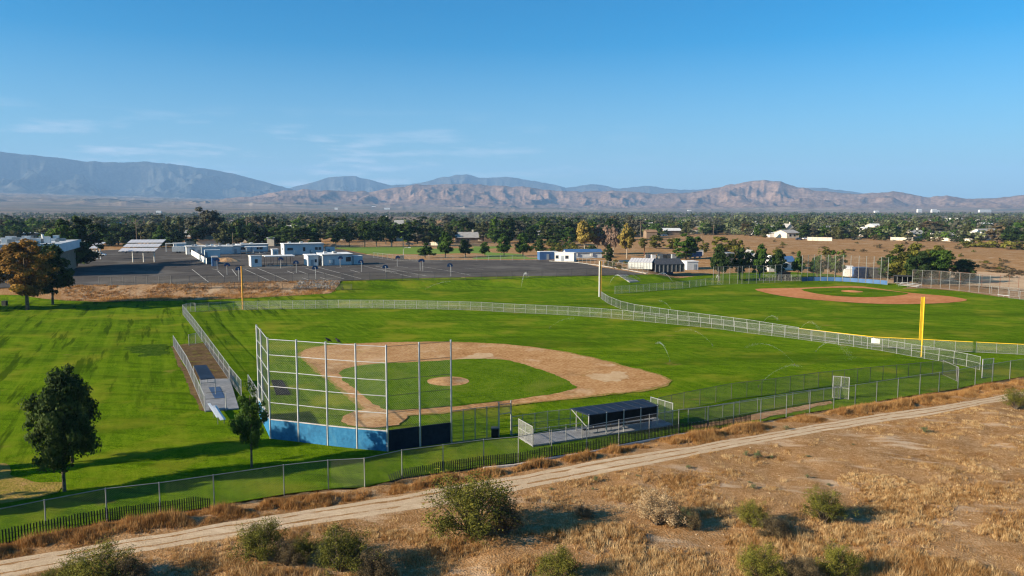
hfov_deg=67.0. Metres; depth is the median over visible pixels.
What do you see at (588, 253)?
shed
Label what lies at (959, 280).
chain link fence
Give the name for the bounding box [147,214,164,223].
town tree
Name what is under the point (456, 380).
mound dirt
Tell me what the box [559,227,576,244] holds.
tree
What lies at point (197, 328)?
chain link fence
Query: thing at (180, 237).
tree
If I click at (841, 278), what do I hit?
backstop
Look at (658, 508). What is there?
desert shrub
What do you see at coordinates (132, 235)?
tree
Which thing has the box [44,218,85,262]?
tree
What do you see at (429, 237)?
tree
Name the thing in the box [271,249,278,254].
shed
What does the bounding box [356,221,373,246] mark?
tree
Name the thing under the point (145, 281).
chain link fence
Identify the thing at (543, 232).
tree
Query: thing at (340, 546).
desert shrub
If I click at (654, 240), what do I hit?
tree
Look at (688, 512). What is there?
desert shrub
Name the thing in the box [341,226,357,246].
tree
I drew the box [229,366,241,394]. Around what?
chain link fence
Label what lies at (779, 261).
tree
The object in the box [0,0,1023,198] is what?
sky
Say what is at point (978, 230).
house
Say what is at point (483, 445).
chain link fence
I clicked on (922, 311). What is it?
foul pole
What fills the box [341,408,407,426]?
home plate dirt
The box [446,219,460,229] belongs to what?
tree
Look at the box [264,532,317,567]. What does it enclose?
desert shrub
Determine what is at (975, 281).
chain link fence
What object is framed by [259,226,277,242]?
tree
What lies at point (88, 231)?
tree
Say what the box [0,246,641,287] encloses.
school yard
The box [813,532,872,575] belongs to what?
desert shrub
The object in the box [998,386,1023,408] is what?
desert shrub
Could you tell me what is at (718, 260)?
tree
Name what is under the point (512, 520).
desert shrub
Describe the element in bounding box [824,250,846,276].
tree
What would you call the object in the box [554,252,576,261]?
trailer office
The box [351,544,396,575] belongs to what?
desert shrub
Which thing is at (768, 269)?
shed
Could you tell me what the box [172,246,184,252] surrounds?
box trailer
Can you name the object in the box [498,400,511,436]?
gate
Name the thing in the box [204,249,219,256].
storage container
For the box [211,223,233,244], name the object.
tree
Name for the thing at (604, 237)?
tree
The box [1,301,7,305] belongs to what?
utility box
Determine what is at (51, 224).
town tree
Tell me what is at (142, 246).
solar carport
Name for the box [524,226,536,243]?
tree
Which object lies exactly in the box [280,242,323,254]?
school building
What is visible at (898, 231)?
tree
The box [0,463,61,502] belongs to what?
dead turf
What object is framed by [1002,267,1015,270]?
shrub
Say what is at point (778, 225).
tree
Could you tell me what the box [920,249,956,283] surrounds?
tree
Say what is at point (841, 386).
chain link fence
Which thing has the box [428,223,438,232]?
tree
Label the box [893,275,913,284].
dugout
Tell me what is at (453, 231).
tree
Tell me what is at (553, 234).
tree
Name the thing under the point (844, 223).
town tree
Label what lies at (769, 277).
chain link fence
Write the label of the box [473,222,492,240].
tree
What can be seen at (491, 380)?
infield grass
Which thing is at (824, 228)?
tree
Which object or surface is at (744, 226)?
town tree
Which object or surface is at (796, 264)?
tree
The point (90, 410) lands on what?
tree
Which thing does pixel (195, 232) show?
tree
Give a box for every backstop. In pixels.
[256,325,451,450]
[801,255,888,284]
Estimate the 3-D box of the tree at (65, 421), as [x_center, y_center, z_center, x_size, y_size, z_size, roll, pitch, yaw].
[-35.083,10.985,60.236,4.995,9.997,5.193,3,7,30]
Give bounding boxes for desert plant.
[754,450,761,458]
[919,426,930,431]
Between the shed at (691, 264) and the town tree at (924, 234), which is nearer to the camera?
the shed at (691, 264)
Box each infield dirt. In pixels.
[300,342,669,414]
[756,286,966,303]
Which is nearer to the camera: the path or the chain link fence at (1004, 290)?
the path
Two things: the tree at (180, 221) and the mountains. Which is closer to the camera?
the tree at (180, 221)
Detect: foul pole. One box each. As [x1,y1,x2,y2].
[241,266,243,308]
[599,261,601,296]
[919,297,924,356]
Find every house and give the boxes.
[184,237,195,244]
[196,236,222,244]
[267,237,275,245]
[394,220,403,224]
[454,230,478,242]
[643,230,656,237]
[662,228,680,234]
[691,227,701,233]
[774,230,798,237]
[784,222,793,229]
[864,224,878,226]
[908,228,922,238]
[970,229,1000,240]
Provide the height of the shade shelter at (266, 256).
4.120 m
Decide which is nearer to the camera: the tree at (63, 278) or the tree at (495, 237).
the tree at (63, 278)
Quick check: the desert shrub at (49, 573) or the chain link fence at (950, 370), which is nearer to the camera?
the desert shrub at (49, 573)
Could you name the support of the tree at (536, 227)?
on the ground at (876, 452)
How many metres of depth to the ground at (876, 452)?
62.32 m
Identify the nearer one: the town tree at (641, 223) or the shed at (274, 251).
the shed at (274, 251)
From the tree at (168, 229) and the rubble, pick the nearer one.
the rubble
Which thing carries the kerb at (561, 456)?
on the ground at (876, 452)
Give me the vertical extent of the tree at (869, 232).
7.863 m
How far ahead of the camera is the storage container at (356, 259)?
276.46 m
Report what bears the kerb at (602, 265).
on the ground at (876, 452)
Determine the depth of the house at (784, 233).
534.55 m
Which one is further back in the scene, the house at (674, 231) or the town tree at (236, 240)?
the house at (674, 231)
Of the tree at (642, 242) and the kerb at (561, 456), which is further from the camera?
the tree at (642, 242)
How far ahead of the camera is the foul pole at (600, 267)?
195.48 m
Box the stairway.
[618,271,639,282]
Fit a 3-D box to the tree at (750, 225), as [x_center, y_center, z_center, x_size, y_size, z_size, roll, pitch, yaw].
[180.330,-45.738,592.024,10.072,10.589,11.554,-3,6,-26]
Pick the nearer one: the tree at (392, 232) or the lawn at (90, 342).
the lawn at (90, 342)
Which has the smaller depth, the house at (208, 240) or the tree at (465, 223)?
the house at (208, 240)
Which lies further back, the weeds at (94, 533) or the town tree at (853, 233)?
the town tree at (853, 233)
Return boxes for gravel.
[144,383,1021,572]
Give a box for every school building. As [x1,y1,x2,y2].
[0,234,80,276]
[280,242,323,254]
[303,254,318,265]
[317,251,352,265]
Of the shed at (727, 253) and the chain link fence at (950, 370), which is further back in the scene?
the shed at (727, 253)
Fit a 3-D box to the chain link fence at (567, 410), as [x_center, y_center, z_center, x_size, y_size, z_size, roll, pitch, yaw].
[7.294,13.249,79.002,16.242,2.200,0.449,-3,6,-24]
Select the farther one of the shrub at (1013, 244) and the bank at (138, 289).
the shrub at (1013, 244)
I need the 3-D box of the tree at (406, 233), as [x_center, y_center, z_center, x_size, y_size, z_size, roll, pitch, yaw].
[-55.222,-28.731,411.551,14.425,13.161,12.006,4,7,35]
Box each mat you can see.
[209,387,224,397]
[271,380,289,394]
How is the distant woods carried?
on the ground at (876, 452)
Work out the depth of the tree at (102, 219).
514.99 m
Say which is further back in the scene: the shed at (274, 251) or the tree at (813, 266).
the shed at (274, 251)
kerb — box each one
[486,430,703,468]
[557,261,646,273]
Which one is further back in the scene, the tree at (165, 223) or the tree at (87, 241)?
the tree at (165, 223)
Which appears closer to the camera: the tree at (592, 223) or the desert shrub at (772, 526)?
the desert shrub at (772, 526)
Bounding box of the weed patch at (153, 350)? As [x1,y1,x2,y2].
[124,344,170,356]
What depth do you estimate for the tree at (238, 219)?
496.41 m
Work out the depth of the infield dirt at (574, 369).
111.45 m
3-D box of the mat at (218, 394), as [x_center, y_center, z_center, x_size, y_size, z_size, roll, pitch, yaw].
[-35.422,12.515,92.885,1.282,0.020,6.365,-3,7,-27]
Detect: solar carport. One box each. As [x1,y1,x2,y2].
[89,242,105,258]
[118,239,165,261]
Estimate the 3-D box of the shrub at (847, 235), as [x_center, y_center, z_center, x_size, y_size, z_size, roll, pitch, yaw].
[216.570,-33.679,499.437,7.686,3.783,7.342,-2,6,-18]
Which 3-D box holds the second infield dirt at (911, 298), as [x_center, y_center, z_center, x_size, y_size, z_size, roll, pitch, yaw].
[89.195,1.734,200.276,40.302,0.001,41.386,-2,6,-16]
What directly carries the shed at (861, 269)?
on the ground at (876, 452)
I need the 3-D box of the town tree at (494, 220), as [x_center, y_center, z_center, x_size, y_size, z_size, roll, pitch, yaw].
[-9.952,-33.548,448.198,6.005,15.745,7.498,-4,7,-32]
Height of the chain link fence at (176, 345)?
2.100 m
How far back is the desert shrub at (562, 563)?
46.06 m
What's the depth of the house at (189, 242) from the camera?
424.67 m
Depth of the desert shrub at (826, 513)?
54.73 m
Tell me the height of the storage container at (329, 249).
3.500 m
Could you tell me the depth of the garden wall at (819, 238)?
485.71 m
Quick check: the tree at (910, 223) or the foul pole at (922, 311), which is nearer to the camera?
the foul pole at (922, 311)
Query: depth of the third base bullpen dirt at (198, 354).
114.69 m
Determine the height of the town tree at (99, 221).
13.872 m
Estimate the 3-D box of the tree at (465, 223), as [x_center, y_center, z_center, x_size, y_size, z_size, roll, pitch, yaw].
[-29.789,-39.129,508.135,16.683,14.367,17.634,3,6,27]
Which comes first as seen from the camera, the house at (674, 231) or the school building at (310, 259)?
the school building at (310, 259)
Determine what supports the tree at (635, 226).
on the ground at (876, 452)
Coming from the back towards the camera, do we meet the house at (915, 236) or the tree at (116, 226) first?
the house at (915, 236)
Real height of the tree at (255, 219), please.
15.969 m
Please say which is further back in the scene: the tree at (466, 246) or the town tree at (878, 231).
the town tree at (878, 231)
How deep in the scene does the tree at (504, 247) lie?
321.67 m
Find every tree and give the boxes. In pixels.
[0,215,13,224]
[0,219,30,231]
[0,238,60,309]
[17,366,101,491]
[25,217,41,230]
[32,220,49,225]
[36,223,54,234]
[36,363,101,462]
[40,243,74,304]
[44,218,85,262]
[47,220,70,236]
[51,215,108,266]
[83,224,94,234]
[91,217,109,225]
[92,220,103,224]
[99,228,119,245]
[106,223,131,244]
[113,227,134,245]
[121,226,146,243]
[129,215,138,221]
[134,223,145,243]
[138,223,164,243]
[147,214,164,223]
[148,225,168,246]
[161,217,173,231]
[164,224,178,241]
[165,230,189,245]
[176,216,184,233]
[184,206,224,235]
[186,226,209,242]
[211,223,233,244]
[221,220,246,243]
[228,380,268,467]
[230,221,246,243]
[233,218,247,231]
[242,222,263,242]
[248,215,264,231]
[258,215,278,226]
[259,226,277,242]
[264,225,291,242]
[266,220,278,244]
[274,226,323,242]
[290,217,306,226]
[300,223,321,241]
[315,220,328,240]
[323,216,338,226]
[325,225,345,246]
[337,217,352,241]
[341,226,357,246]
[351,222,361,240]
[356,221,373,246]
[361,220,385,241]
[364,223,385,246]
[377,215,391,239]
[378,232,389,243]
[384,225,399,242]
[396,222,413,242]
[396,222,423,245]
[411,225,427,243]
[414,216,432,225]
[414,225,438,245]
[417,242,436,257]
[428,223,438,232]
[430,226,447,242]
[437,216,452,225]
[437,231,453,257]
[443,222,458,241]
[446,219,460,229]
[453,218,476,231]
[458,239,473,256]
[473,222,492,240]
[479,242,489,255]
[485,226,501,243]
[489,217,498,242]
[496,233,511,254]
[498,217,515,240]
[514,220,527,241]
[514,232,534,255]
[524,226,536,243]
[529,224,540,242]
[532,238,547,250]
[535,217,550,230]
[536,223,561,238]
[537,228,565,244]
[551,217,575,241]
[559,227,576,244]
[576,220,597,248]
[588,221,600,233]
[592,225,601,248]
[600,225,610,247]
[601,218,621,234]
[601,244,613,261]
[607,224,620,254]
[617,223,635,258]
[620,215,642,232]
[620,216,647,225]
[638,238,647,247]
[642,220,656,227]
[649,235,665,248]
[651,223,662,234]
[665,237,679,249]
[671,223,681,231]
[672,233,703,259]
[681,221,694,232]
[699,241,709,252]
[700,223,715,234]
[710,243,730,280]
[711,224,724,234]
[712,236,731,252]
[726,238,744,254]
[729,248,752,279]
[740,223,748,231]
[741,221,754,234]
[745,243,775,273]
[747,228,752,236]
[754,224,763,236]
[761,228,770,237]
[770,250,787,270]
[772,220,785,229]
[791,251,805,278]
[795,224,812,237]
[807,227,821,236]
[808,255,825,275]
[817,247,834,256]
[819,225,829,236]
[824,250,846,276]
[828,224,844,236]
[837,220,851,226]
[849,227,861,236]
[851,226,856,237]
[861,227,874,238]
[869,226,887,238]
[876,255,900,279]
[882,223,897,229]
[886,242,937,281]
[893,228,909,236]
[900,228,913,236]
[902,221,915,228]
[904,251,933,283]
[916,227,933,239]
[918,221,946,230]
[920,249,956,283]
[926,245,944,252]
[930,225,944,231]
[940,231,950,237]
[950,259,979,281]
[959,224,973,231]
[985,225,1005,240]
[998,226,1019,241]
[1009,223,1023,240]
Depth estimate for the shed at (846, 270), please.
257.28 m
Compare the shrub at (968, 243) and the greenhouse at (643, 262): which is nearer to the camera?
the greenhouse at (643, 262)
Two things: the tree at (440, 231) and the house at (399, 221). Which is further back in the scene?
the house at (399, 221)
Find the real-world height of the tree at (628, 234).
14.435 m
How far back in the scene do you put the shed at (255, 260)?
265.06 m
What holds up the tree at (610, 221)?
on the ground at (876, 452)
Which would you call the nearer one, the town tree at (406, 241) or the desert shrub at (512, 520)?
the desert shrub at (512, 520)
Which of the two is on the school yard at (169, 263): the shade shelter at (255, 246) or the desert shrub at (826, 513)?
the shade shelter at (255, 246)
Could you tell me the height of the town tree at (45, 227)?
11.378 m
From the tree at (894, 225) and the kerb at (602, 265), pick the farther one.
the tree at (894, 225)
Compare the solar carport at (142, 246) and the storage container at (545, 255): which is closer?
the solar carport at (142, 246)
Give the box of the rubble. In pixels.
[295,280,340,288]
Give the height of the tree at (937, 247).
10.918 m
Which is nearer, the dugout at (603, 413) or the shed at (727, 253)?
the dugout at (603, 413)
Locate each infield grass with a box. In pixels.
[338,359,576,409]
[802,287,907,296]
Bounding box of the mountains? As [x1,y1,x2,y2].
[0,152,1023,220]
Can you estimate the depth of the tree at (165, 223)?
449.45 m
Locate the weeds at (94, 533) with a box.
[0,377,1023,560]
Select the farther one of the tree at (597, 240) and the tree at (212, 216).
the tree at (212, 216)
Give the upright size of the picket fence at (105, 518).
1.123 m
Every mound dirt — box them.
[427,377,468,385]
[842,290,862,291]
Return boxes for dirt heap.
[218,258,238,261]
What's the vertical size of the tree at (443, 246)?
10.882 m
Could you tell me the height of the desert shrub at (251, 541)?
3.465 m
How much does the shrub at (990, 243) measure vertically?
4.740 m
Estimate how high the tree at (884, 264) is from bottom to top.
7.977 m
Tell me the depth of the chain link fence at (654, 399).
79.84 m
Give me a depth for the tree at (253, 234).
421.47 m
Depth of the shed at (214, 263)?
267.08 m
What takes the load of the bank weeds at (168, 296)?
on the bank at (138, 289)
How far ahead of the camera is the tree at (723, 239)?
332.02 m
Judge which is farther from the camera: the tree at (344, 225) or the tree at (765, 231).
the tree at (765, 231)
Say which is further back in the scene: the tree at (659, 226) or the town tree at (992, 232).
the tree at (659, 226)
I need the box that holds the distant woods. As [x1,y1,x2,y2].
[0,211,1023,240]
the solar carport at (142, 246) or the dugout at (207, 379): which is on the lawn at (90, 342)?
the dugout at (207, 379)
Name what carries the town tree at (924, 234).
on the ground at (876, 452)
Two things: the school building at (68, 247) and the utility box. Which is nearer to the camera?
the utility box
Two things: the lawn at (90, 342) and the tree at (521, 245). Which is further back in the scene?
the tree at (521, 245)
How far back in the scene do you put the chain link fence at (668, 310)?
152.46 m
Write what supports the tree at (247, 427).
on the lawn at (90, 342)
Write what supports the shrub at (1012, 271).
on the ground at (876, 452)
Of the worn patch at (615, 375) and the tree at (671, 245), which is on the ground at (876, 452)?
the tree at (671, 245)
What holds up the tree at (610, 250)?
on the ground at (876, 452)
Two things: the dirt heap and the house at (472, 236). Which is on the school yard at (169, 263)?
the dirt heap
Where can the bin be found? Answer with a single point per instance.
(494, 432)
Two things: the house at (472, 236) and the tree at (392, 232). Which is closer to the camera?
the tree at (392, 232)
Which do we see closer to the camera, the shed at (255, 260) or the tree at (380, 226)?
the shed at (255, 260)
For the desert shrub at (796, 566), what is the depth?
45.59 m
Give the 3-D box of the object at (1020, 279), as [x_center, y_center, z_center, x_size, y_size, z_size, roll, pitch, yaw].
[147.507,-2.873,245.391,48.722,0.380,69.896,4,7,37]
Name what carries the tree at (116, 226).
on the ground at (876, 452)
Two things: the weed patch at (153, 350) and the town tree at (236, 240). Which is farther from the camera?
the town tree at (236, 240)
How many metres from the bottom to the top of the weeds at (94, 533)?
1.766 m
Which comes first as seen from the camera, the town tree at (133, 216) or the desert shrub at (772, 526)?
the desert shrub at (772, 526)
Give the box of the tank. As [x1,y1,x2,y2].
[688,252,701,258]
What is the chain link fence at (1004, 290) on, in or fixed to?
on the side dirt at (1005, 293)
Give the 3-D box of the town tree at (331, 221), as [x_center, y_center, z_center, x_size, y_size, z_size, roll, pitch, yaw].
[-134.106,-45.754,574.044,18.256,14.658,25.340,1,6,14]
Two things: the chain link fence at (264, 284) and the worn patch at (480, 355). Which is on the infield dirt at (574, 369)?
the worn patch at (480, 355)
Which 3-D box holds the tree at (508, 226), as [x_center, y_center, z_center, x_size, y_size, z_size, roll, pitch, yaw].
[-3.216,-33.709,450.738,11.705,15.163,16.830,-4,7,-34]
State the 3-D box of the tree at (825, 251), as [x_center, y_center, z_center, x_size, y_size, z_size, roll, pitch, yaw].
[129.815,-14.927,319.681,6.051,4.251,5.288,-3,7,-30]
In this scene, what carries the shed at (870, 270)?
on the ground at (876, 452)
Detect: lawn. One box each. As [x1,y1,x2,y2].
[0,272,1023,541]
[324,246,536,258]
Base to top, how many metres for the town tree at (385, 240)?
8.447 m
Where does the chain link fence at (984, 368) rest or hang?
on the lawn at (90, 342)
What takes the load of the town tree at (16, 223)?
on the ground at (876, 452)
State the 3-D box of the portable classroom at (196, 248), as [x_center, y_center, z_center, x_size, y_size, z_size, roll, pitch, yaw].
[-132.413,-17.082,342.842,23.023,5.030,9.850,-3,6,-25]
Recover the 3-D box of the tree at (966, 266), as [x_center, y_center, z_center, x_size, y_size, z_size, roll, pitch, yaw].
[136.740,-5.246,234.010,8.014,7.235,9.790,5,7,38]
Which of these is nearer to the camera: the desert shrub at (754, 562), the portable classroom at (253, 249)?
the desert shrub at (754, 562)
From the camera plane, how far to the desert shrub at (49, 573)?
45.07 m
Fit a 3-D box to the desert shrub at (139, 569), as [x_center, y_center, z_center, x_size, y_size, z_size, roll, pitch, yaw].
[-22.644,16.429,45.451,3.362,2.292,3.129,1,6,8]
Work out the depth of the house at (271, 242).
418.07 m
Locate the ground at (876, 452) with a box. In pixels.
[0,220,1023,575]
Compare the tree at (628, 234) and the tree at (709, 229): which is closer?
the tree at (628, 234)
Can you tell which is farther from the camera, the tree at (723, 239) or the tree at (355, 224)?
the tree at (355, 224)
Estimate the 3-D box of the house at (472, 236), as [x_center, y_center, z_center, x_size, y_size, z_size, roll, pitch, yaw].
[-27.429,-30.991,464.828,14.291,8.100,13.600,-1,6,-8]
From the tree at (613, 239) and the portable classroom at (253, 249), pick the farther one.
the portable classroom at (253, 249)
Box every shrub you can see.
[35,559,72,575]
[53,529,151,575]
[103,552,157,575]
[223,512,290,568]
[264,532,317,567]
[286,530,318,563]
[307,520,386,575]
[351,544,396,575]
[414,458,532,545]
[490,499,530,535]
[529,542,583,575]
[574,505,597,518]
[622,485,688,528]
[676,501,693,526]
[680,508,703,530]
[730,499,774,530]
[733,536,789,575]
[748,513,796,540]
[780,552,825,575]
[798,484,862,522]
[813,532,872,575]
[842,233,853,238]
[850,235,861,239]
[876,235,888,239]
[902,236,913,240]
[925,235,936,240]
[929,237,944,240]
[951,235,967,242]
[962,239,978,246]
[971,240,989,246]
[983,239,1001,247]
[990,240,1011,246]
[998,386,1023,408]
[1001,240,1023,249]
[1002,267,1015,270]
[1008,270,1022,273]
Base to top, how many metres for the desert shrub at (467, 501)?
4.907 m
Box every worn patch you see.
[467,353,492,358]
[586,371,628,381]
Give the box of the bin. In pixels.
[491,426,498,437]
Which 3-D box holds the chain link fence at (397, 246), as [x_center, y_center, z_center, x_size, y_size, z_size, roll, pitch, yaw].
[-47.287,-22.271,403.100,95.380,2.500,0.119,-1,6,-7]
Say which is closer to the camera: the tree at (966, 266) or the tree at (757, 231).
the tree at (966, 266)
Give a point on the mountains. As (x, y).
(37, 184)
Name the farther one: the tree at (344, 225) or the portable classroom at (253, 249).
the tree at (344, 225)
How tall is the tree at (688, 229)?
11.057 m
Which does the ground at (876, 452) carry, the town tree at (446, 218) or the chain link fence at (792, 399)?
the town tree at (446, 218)
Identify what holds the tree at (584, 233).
on the ground at (876, 452)
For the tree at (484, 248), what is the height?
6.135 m
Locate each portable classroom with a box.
[173,243,185,249]
[185,243,241,254]
[235,242,268,251]
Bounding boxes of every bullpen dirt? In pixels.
[171,343,232,379]
[691,401,831,427]
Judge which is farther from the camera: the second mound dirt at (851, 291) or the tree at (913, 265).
the tree at (913, 265)
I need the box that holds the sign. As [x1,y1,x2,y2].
[871,338,879,343]
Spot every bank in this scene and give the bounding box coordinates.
[60,281,339,301]
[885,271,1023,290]
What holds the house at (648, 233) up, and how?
on the ground at (876, 452)
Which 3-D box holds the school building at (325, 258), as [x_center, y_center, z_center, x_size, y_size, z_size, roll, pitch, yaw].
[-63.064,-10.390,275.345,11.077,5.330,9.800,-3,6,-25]
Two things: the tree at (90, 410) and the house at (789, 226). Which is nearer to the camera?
the tree at (90, 410)
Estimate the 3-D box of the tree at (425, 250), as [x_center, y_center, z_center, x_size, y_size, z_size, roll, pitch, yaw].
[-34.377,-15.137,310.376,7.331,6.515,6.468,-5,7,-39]
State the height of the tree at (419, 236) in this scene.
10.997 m
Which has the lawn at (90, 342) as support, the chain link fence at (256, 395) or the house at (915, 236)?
the chain link fence at (256, 395)
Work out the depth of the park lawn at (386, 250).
361.20 m
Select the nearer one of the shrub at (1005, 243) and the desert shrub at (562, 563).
the desert shrub at (562, 563)
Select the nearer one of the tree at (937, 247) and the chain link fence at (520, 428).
the chain link fence at (520, 428)
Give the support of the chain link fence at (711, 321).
on the lawn at (90, 342)
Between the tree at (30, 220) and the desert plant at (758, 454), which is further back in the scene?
the tree at (30, 220)
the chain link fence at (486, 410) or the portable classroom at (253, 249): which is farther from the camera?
the portable classroom at (253, 249)
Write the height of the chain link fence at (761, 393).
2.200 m
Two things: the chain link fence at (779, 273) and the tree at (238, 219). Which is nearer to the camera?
the chain link fence at (779, 273)
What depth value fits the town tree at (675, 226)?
617.23 m
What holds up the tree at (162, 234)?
on the ground at (876, 452)
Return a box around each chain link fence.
[0,359,1023,540]
[99,276,170,284]
[171,267,642,283]
[173,336,205,411]
[176,282,350,289]
[182,303,194,312]
[182,305,229,378]
[188,331,201,344]
[195,300,980,369]
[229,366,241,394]
[248,375,257,402]
[328,242,511,247]
[373,252,531,260]
[451,406,497,442]
[512,400,649,434]
[518,418,532,446]
[533,422,582,446]
[580,258,647,272]
[601,292,798,335]
[615,278,711,293]
[650,397,672,424]
[658,359,956,413]
[688,386,838,421]
[713,265,775,284]
[747,274,799,280]
[775,265,781,281]
[798,328,1023,354]
[832,376,849,398]
[912,270,990,293]
[913,271,1018,290]
[942,360,958,380]
[981,358,993,377]
[991,286,1019,296]
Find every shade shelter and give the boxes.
[244,246,266,253]
[262,254,294,266]
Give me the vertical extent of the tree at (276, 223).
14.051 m
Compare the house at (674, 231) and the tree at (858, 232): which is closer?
the tree at (858, 232)
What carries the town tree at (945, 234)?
on the ground at (876, 452)
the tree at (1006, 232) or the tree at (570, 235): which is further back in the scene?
the tree at (1006, 232)
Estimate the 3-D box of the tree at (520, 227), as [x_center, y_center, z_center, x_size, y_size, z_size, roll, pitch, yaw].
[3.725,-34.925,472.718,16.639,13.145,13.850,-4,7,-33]
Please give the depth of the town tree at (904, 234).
498.79 m
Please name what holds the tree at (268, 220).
on the ground at (876, 452)
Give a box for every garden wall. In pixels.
[807,237,831,240]
[890,237,912,240]
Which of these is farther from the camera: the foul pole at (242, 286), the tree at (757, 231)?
the tree at (757, 231)
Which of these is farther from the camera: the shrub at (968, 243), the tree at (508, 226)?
the tree at (508, 226)
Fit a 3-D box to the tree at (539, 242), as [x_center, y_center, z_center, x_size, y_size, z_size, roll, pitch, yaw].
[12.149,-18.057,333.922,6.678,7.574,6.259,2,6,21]
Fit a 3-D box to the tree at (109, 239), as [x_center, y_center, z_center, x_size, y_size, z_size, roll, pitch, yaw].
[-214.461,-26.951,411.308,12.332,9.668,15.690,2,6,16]
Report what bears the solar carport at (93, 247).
on the school yard at (169, 263)
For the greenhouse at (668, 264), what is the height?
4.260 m
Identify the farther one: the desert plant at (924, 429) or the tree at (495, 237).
the tree at (495, 237)
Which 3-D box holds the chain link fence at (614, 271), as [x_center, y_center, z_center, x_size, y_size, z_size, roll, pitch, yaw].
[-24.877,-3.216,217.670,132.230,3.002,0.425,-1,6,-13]
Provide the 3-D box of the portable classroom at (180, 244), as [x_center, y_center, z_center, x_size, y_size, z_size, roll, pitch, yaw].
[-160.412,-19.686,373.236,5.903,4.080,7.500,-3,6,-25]
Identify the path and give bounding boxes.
[0,392,1022,575]
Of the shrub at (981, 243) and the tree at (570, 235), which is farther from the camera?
the tree at (570, 235)
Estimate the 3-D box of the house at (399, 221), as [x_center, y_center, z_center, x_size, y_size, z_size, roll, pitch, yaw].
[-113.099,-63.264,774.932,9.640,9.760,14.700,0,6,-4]
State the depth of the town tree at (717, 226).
602.79 m
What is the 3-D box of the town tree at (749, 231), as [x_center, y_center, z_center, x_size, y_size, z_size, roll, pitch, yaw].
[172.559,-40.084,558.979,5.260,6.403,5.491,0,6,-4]
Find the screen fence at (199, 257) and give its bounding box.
[191,250,206,263]
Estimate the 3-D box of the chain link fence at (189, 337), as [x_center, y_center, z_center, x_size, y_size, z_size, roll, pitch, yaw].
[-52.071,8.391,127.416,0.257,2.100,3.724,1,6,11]
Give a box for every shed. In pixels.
[211,256,217,265]
[248,255,261,266]
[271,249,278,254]
[562,249,601,257]
[681,260,698,269]
[724,252,734,263]
[765,255,773,271]
[782,256,794,269]
[843,266,852,276]
[852,267,867,277]
[868,267,885,277]
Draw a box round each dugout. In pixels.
[193,365,238,411]
[519,399,671,445]
[776,271,790,280]
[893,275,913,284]
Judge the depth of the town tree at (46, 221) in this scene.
600.64 m
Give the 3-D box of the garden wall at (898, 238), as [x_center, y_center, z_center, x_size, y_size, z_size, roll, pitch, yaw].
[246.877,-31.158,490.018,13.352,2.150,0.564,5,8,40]
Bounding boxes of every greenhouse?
[628,258,653,268]
[647,258,684,271]
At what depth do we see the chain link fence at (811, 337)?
121.80 m
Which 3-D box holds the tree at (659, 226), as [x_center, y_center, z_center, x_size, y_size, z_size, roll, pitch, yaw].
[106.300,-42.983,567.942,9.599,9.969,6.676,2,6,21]
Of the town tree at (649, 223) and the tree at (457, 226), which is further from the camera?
the town tree at (649, 223)
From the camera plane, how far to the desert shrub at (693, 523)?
53.41 m
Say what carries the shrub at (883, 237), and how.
on the ground at (876, 452)
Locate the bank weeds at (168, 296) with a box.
[58,279,341,301]
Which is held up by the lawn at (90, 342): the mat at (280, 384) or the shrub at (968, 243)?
the mat at (280, 384)
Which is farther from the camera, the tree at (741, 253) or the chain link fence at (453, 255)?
the chain link fence at (453, 255)
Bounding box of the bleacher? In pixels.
[208,403,225,422]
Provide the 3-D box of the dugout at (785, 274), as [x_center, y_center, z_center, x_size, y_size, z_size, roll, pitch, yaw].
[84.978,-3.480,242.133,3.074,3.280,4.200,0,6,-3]
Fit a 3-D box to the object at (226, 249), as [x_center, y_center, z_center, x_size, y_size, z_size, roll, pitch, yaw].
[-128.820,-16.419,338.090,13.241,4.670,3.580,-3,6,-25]
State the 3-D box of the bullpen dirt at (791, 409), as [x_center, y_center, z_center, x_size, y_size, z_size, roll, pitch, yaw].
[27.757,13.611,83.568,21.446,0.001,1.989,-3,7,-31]
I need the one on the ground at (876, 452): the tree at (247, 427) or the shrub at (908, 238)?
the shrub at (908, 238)
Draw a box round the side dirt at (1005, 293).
[905,286,1023,298]
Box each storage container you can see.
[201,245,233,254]
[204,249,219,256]
[325,247,334,251]
[352,255,362,263]
[537,251,557,259]
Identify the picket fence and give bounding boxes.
[0,496,209,543]
[388,415,750,481]

